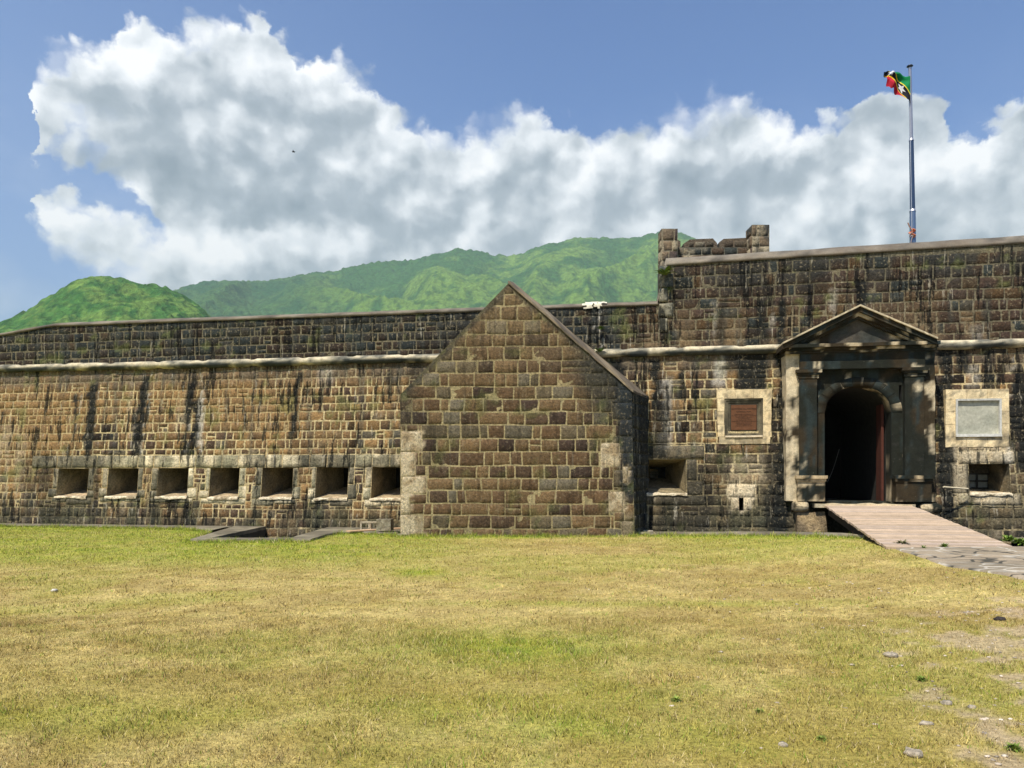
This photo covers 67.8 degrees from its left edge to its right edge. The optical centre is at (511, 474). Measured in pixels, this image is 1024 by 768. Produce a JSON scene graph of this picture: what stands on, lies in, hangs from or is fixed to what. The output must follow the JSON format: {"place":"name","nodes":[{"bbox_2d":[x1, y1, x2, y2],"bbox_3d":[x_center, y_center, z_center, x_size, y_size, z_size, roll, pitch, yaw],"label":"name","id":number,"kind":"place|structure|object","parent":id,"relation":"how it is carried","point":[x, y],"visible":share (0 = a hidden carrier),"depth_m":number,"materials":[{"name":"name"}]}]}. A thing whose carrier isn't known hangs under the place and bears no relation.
{"place":"outdoors","nodes":[
{"label":"outdoors","id":0,"kind":"place"},
{"bbox_2d":[0,276,210,332],"bbox_3d":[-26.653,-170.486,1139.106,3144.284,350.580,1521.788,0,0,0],"label":"hill","id":1,"kind":"structure","parent":0,"point":[98,298],"depth_m":1199.07,"materials":[{"name":"green plant"}]},
{"bbox_2d":[173,231,695,316],"bbox_3d":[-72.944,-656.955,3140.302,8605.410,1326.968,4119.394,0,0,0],"label":"mountain range","id":2,"kind":"structure","parent":0,"point":[576,270],"depth_m":3490.06,"materials":[{"name":"green plant"}]},
{"bbox_2d":[0,523,1023,767],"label":"ground","id":3,"kind":"structure","parent":0,"point":[547,762],"depth_m":6.85,"materials":[{"name":"green plant"}]},
{"bbox_2d":[0,235,1023,544],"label":"fortress","id":4,"kind":"structure","parent":3,"relation":"on","point":[860,359],"depth_m":21.71,"materials":[{"name":"stone"}]},
{"bbox_2d":[593,347,606,351],"bbox_3d":[2.461,-3.521,21.466,0.445,0.124,0.320,0,0,13],"label":"weed","id":5,"kind":"object","parent":4,"relation":"on","point":[600,349],"visible":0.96,"depth_m":21.49,"materials":[{"name":"green plant"}]},
{"bbox_2d":[653,266,675,274],"bbox_3d":[4.258,-5.686,21.242,0.583,0.201,0.571,0,0,40],"label":"fern","id":6,"kind":"object","parent":4,"relation":"attached to","point":[665,272],"visible":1,"depth_m":21.28,"materials":[{"name":"green plant"}]},
{"bbox_2d":[658,225,768,267],"bbox_3d":[6.288,-6.365,24.292,3.378,2.749,1.456,0,0,0],"label":"battlement","id":7,"kind":"object","parent":4,"relation":"on","point":[756,239],"visible":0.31,"depth_m":23.95,"materials":[{"name":"brown stone"}]},
{"bbox_2d":[716,389,771,443],"bbox_3d":[6.374,-1.580,20.966,1.461,1.503,0.407,0,0,9],"label":"memorial plaque","id":8,"kind":"object","parent":4,"relation":"attached to","point":[744,410],"visible":0.99,"depth_m":20.83,"materials":[{"name":"beige stone"}]},
{"bbox_2d":[876,404,883,500],"bbox_3d":[9.981,-0.561,20.660,0.060,2.646,0.450,0,0,9],"label":"door leaf","id":9,"kind":"structure","parent":4,"relation":"in","point":[879,408],"depth_m":20.51,"materials":[{"name":"brown wood"}]},
{"bbox_2d":[907,64,915,242],"bbox_3d":[14.126,-11.066,26.921,0.315,6.870,0.427,0,0,21],"label":"flagpole","id":10,"kind":"object","parent":4,"relation":"on","point":[912,224],"visible":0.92,"depth_m":26.93,"materials":[{"name":"metal"}]},
{"bbox_2d":[884,71,910,102],"bbox_3d":[13.594,-13.707,26.785,0.900,1.180,0.524,0,0,14],"label":"flag","id":11,"kind":"object","parent":10,"relation":"attached to","point":[898,82],"visible":1,"depth_m":26.90,"materials":[{"name":"fabric"}]},
{"bbox_2d":[943,486,968,489],"bbox_3d":[11.350,0.344,19.481,0.712,0.092,0.044,0,0,-10],"label":"pole","id":12,"kind":"object","parent":4,"relation":"attached to","point":[955,487],"visible":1,"depth_m":19.46,"materials":[{"name":"white wood"}]},
{"bbox_2d":[943,389,1008,446],"bbox_3d":[12.153,-1.474,19.999,1.534,1.520,0.409,0,0,9],"label":"blank panel","id":13,"kind":"object","parent":4,"relation":"attached to","point":[976,417],"visible":0.99,"depth_m":19.87,"materials":[{"name":"beige stone"}]},
{"bbox_2d":[0,523,1023,545],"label":"kerb","id":14,"kind":"structure","parent":3,"relation":"on","point":[229,532],"depth_m":20.10,"materials":[{"name":"stone"}]},
{"bbox_2d":[360,521,375,529],"bbox_3d":[-3.961,1.430,21.226,0.520,0.233,0.264,0,0,-7],"label":"concrete block","id":15,"kind":"object","parent":14,"relation":"on","point":[369,524],"depth_m":21.10,"materials":[{"name":"grey concrete"}]},
{"bbox_2d":[346,527,399,531],"bbox_3d":[-3.771,1.527,21.073,1.736,0.031,0.221,0,0,-43],"label":"board","id":16,"kind":"object","parent":14,"relation":"on","point":[364,530],"visible":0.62,"depth_m":20.69,"materials":[{"name":"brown wood"}]},
{"bbox_2d":[376,519,393,530],"bbox_3d":[-3.427,1.355,20.556,0.403,0.313,0.274,0,0,8],"label":"concrete block","id":17,"kind":"object","parent":16,"relation":"on","point":[384,524],"depth_m":20.43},
{"bbox_2d":[1000,535,1013,541],"bbox_3d":[9.852,1.267,15.103,0.341,0.153,0.368,0,0,39],"label":"bush","id":18,"kind":"object","parent":14,"relation":"on","point":[1010,538],"visible":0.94,"depth_m":15.08,"materials":[{"name":"green plant"}]},
{"bbox_2d":[400,281,648,535],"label":"gabled building","id":19,"kind":"structure","parent":3,"relation":"on","point":[522,412],"depth_m":19.79,"materials":[{"name":"stone"}]},
{"bbox_2d":[671,694,681,702],"bbox_3d":[1.155,1.581,5.370,0.103,0.045,0.100,0,0,-16],"label":"grass tuft","id":20,"kind":"object","parent":3,"relation":"on","point":[675,698],"visible":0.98,"depth_m":5.37,"materials":[{"name":"green plant"}]},
{"bbox_2d":[778,741,787,746],"bbox_3d":[1.601,1.593,4.489,0.063,0.030,0.053,0,0,25],"label":"stone","id":21,"kind":"object","parent":3,"relation":"on","point":[781,743],"visible":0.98,"depth_m":4.48,"materials":[{"name":"beige stone"}]},
{"bbox_2d":[815,735,827,741],"bbox_3d":[1.860,1.586,4.576,0.091,0.033,0.089,0,0,0],"label":"grass tuft","id":22,"kind":"object","parent":3,"relation":"on","point":[821,738],"visible":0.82,"depth_m":4.57,"materials":[{"name":"green plant"}]},
{"bbox_2d":[882,652,897,657],"bbox_3d":[3.332,1.587,6.701,0.125,0.050,0.108,0,0,0],"label":"stone","id":23,"kind":"object","parent":3,"relation":"on","point":[890,654],"visible":1,"depth_m":6.67,"materials":[{"name":"grey stone"}]},
{"bbox_2d":[903,747,923,758],"bbox_3d":[2.282,1.586,4.327,0.102,0.055,0.093,0,0,41],"label":"stone","id":24,"kind":"object","parent":3,"relation":"on","point":[915,752],"visible":0.84,"depth_m":4.30,"materials":[{"name":"beige stone"}]},
{"bbox_2d":[825,505,1011,548],"bbox_3d":[8.656,1.143,16.766,2.328,0.674,6.263,0,0,12],"label":"footbridge","id":25,"kind":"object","parent":3,"relation":"on","point":[886,527],"visible":0.98,"depth_m":16.20,"materials":[{"name":"brown wood"}]},
{"bbox_2d":[916,675,928,681],"bbox_3d":[3.182,1.582,5.915,0.111,0.043,0.104,0,0,0],"label":"grass tuft","id":26,"kind":"object","parent":3,"relation":"on","point":[921,678],"visible":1,"depth_m":5.91,"materials":[{"name":"green plant"}]},
{"bbox_2d":[918,720,933,724],"bbox_3d":[2.643,1.591,4.866,0.114,0.035,0.058,0,0,0],"label":"stone","id":27,"kind":"object","parent":3,"relation":"on","point":[922,722],"visible":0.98,"depth_m":4.84,"materials":[{"name":"beige stone"}]},
{"bbox_2d":[940,700,952,704],"bbox_3d":[3.025,1.591,5.304,0.082,0.035,0.069,0,0,0],"label":"stone","id":28,"kind":"object","parent":3,"relation":"on","point":[942,702],"visible":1,"depth_m":5.29,"materials":[{"name":"beige stone"}]},
{"bbox_2d":[967,704,975,708],"bbox_3d":[3.147,1.593,5.214,0.059,0.030,0.070,0,0,0],"label":"stone","id":29,"kind":"object","parent":3,"relation":"on","point":[971,706],"visible":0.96,"depth_m":5.20,"materials":[{"name":"beige stone"}]},
{"bbox_2d":[993,616,1006,620],"bbox_3d":[5.068,1.502,7.905,0.127,0.050,0.101,0,0,0],"label":"stone","id":30,"kind":"object","parent":3,"relation":"on","point":[999,618],"visible":0.94,"depth_m":7.89,"materials":[{"name":"grey stone"}]},
{"bbox_2d":[1004,742,1022,752],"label":"grass tuft","id":31,"kind":"object","parent":3,"relation":"on","point":[1013,746],"visible":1,"depth_m":4.41,"materials":[{"name":"green plant"}]},
{"bbox_2d":[0,0,1023,321],"label":"sky","id":32,"kind":"structure","parent":0,"point":[142,141],"materials":[{"name":"blue"}]},
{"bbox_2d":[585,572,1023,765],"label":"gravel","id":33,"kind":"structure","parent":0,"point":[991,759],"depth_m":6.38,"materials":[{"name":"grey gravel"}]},
{"bbox_2d":[896,546,1023,579],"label":"path","id":34,"kind":"structure","parent":0,"point":[1008,561],"depth_m":12.20,"materials":[{"name":"grey stone"}]},
{"bbox_2d":[895,539,909,543],"bbox_3d":[7.317,1.278,14.325,0.345,0.128,0.404,0,0,0],"label":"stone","id":35,"kind":"object","parent":34,"relation":"on","point":[902,542],"visible":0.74,"depth_m":14.32,"materials":[{"name":"white stone"}]},
{"bbox_2d":[1012,538,1023,545],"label":"bush","id":36,"kind":"object","parent":34,"relation":"on","point":[1019,541],"visible":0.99,"depth_m":14.28,"materials":[{"name":"green plant"}]},
{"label":"ditch","id":37,"kind":"structure","parent":0,"visible":0},
{"bbox_2d":[233,530,264,537],"bbox_3d":[-6.410,2.470,20.960,1.940,1.660,4.480,0,0,0],"label":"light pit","id":38,"kind":"object","parent":37,"relation":"in","point":[259,534],"visible":0.06,"depth_m":21.82,"materials":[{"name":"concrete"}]}
]}

